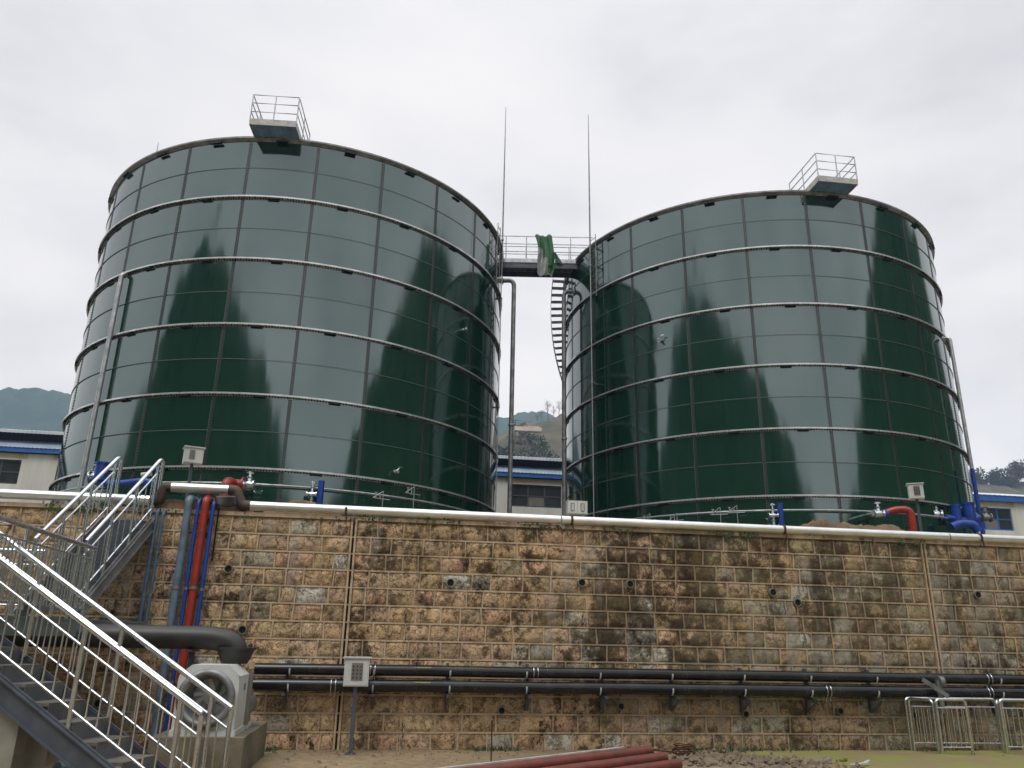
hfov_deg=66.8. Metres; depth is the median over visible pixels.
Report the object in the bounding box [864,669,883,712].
pipe bracket
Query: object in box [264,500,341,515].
earth mound
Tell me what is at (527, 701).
pipe bracket
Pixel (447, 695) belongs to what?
pipe bracket
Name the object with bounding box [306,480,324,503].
blue standpipe
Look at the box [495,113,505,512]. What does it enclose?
lightning rod
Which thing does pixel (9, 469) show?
window
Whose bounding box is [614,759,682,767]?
steel pipe
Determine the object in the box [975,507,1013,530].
window
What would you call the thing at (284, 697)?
pipe bracket
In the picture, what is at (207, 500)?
pipe
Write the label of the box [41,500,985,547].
moss
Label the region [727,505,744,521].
tap frame
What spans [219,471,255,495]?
outlet pipe
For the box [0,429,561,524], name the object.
shed
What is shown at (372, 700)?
pipe bracket
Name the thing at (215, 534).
cable
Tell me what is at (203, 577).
pipe
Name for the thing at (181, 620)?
pipe
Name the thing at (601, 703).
pipe bracket
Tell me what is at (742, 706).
pipe bracket
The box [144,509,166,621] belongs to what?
pipe
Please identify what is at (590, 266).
lightning rod
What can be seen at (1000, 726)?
steel barrier
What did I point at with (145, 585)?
pipe
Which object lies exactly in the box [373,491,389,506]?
tap frame
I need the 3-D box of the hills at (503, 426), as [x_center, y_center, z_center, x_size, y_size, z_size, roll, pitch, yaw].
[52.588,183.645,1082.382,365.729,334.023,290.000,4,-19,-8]
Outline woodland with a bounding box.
[496,423,559,457]
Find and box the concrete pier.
[0,706,47,767]
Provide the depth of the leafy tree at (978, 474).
465.84 m
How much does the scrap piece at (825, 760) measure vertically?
0.080 m
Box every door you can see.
[568,501,576,512]
[578,501,586,513]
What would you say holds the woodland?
on the hills at (552, 430)
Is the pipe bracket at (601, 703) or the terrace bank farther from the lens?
the terrace bank
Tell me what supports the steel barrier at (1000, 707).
on the ground at (366, 760)
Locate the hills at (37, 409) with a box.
[0,387,70,431]
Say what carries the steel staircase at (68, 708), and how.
on the ground at (366, 760)
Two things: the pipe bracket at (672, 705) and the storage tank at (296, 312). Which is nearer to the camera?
the pipe bracket at (672, 705)
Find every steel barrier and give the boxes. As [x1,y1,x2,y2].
[904,697,1002,750]
[907,697,940,753]
[934,698,974,754]
[995,698,1010,752]
[998,698,1023,753]
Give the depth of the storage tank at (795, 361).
29.48 m
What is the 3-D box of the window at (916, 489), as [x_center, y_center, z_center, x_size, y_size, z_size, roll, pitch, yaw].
[9.476,2.494,18.181,0.134,0.225,0.018,-6,-20,22]
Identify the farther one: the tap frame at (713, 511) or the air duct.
the tap frame at (713, 511)
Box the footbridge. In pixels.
[501,235,592,277]
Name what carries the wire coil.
on the rubble
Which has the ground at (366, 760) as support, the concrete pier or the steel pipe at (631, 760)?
the concrete pier
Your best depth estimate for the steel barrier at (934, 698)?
13.24 m
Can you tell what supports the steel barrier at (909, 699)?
on the mossy ground at (935, 759)
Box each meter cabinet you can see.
[182,445,205,499]
[343,656,371,754]
[906,482,924,531]
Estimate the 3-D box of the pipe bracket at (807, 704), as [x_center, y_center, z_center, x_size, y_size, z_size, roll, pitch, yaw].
[5.099,5.240,13.254,0.044,0.713,0.450,4,-19,-8]
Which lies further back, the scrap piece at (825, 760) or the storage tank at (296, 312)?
the storage tank at (296, 312)
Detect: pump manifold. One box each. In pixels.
[86,461,158,487]
[933,502,992,532]
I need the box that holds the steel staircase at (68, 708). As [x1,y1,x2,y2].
[0,456,233,767]
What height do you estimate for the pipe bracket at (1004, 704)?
0.713 m
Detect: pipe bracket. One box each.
[281,660,290,708]
[371,662,376,709]
[444,663,449,709]
[525,664,531,710]
[599,665,608,710]
[668,666,680,711]
[737,667,751,711]
[802,668,819,712]
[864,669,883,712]
[985,671,1009,713]
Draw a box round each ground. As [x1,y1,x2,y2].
[44,750,1011,767]
[732,750,1023,767]
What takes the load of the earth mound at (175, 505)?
on the retaining wall
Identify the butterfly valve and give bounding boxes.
[921,676,948,713]
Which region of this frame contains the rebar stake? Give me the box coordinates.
[490,720,492,761]
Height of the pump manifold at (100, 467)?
0.756 m
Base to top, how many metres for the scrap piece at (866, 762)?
0.080 m
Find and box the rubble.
[673,754,835,767]
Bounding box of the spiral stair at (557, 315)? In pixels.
[551,279,564,380]
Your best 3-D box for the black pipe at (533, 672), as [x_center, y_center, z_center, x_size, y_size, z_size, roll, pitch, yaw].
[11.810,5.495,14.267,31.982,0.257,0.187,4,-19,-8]
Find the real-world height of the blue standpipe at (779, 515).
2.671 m
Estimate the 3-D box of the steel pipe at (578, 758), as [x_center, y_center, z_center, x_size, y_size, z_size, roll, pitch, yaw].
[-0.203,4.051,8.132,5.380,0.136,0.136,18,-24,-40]
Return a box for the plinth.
[147,721,267,767]
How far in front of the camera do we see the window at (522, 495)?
51.23 m
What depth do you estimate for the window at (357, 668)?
11.94 m
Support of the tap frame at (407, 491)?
attached to the storage tank at (296, 312)
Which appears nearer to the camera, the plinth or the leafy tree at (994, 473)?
the plinth
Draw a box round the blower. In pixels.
[168,663,256,736]
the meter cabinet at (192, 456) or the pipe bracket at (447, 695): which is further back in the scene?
the meter cabinet at (192, 456)
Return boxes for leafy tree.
[969,466,986,483]
[970,476,997,484]
[985,467,1005,484]
[997,459,1023,483]
[1000,474,1021,486]
[1007,459,1023,478]
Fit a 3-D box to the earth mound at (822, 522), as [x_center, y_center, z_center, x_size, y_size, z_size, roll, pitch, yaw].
[6.889,3.170,16.130,3.421,0.573,2.250,4,-19,-8]
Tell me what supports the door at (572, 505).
in the socket box
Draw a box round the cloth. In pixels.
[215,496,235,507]
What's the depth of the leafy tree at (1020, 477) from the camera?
475.63 m
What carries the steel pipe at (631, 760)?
on the steel pipe at (673, 763)
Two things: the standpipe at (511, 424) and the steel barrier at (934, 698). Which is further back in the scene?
the standpipe at (511, 424)
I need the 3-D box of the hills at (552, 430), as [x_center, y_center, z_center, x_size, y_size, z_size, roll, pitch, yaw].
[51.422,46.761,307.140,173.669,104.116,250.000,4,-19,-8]
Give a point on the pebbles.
(741, 759)
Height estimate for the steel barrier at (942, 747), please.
0.904 m
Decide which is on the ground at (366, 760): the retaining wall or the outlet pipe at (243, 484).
the retaining wall
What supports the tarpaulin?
hanging from the footbridge
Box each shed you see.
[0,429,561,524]
[972,492,1023,535]
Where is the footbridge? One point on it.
(518, 267)
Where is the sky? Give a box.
[0,0,1023,483]
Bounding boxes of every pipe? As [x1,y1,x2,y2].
[0,482,1023,547]
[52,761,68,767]
[138,508,160,621]
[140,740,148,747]
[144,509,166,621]
[150,495,197,735]
[163,498,202,731]
[169,495,214,728]
[193,500,215,664]
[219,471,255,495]
[252,678,1023,702]
[254,663,1023,686]
[440,746,624,767]
[461,745,653,767]
[542,752,667,767]
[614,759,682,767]
[869,502,917,530]
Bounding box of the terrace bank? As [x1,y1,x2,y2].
[515,426,541,432]
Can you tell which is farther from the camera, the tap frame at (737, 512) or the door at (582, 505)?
the tap frame at (737, 512)
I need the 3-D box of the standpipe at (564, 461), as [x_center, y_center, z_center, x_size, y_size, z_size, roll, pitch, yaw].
[2.528,2.070,34.137,0.773,13.786,0.340,4,-19,-9]
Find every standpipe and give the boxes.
[74,272,128,504]
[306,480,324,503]
[499,277,515,522]
[561,288,574,515]
[767,503,784,524]
[941,336,984,533]
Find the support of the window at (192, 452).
in the meter cabinet at (192, 456)
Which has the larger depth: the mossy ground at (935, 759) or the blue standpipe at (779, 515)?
the blue standpipe at (779, 515)
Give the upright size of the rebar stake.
0.555 m
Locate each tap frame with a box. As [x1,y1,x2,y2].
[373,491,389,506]
[405,486,418,507]
[669,513,680,520]
[710,507,726,521]
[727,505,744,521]
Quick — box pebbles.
[590,744,864,767]
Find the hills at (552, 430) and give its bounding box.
[496,414,561,458]
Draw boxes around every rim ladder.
[495,223,500,288]
[591,234,598,298]
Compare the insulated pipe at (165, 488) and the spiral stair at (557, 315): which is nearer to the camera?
the insulated pipe at (165, 488)
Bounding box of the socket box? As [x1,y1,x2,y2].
[566,500,587,525]
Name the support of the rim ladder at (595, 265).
attached to the storage tank at (795, 361)
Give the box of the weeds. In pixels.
[265,745,1003,755]
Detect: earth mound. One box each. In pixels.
[149,499,253,511]
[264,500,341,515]
[801,518,903,530]
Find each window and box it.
[0,459,21,483]
[189,450,195,458]
[351,663,362,680]
[512,484,560,507]
[913,486,920,495]
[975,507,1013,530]
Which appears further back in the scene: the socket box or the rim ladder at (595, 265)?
the rim ladder at (595, 265)
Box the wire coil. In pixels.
[654,743,695,755]
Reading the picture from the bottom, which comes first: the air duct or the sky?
the air duct
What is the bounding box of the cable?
[211,507,219,560]
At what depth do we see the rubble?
11.08 m
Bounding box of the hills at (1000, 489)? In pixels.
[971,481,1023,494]
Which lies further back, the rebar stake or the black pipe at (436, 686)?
the black pipe at (436, 686)
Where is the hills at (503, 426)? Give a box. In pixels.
[496,411,552,436]
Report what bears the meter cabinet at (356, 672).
on the ground at (366, 760)
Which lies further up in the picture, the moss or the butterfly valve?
the moss
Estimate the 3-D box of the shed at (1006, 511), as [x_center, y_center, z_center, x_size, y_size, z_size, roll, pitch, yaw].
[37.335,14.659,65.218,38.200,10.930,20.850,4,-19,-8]
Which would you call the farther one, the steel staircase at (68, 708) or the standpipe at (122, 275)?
the standpipe at (122, 275)
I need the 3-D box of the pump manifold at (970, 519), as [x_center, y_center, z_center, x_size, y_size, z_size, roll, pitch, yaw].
[15.978,4.737,27.455,2.081,1.136,0.800,1,-18,0]
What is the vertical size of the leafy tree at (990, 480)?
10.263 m
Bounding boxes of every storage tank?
[42,94,503,521]
[563,153,985,533]
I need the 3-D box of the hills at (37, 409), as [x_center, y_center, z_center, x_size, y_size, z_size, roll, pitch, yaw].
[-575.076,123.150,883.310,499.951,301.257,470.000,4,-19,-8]
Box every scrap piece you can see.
[807,757,832,762]
[850,760,869,765]
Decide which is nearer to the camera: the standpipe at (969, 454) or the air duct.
the air duct
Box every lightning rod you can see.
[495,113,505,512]
[588,115,597,516]
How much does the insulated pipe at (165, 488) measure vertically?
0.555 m
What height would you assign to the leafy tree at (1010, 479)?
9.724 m
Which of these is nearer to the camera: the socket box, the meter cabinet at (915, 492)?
the socket box
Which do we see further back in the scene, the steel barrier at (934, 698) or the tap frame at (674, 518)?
the tap frame at (674, 518)
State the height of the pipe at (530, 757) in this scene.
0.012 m
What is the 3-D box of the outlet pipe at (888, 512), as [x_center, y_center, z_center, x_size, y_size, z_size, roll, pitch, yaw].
[12.659,5.273,25.620,1.325,2.692,1.152,-5,-19,19]
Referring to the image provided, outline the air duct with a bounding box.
[4,624,256,667]
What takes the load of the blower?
on the plinth
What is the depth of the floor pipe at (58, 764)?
9.38 m
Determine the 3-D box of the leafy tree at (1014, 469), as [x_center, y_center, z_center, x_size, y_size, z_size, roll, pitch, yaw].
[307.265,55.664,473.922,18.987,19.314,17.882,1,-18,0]
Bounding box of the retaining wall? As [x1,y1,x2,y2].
[0,502,1023,749]
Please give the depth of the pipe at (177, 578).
12.27 m
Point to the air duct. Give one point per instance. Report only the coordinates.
(229, 646)
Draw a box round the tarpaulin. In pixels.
[535,234,562,276]
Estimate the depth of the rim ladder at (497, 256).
33.64 m
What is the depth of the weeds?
12.71 m

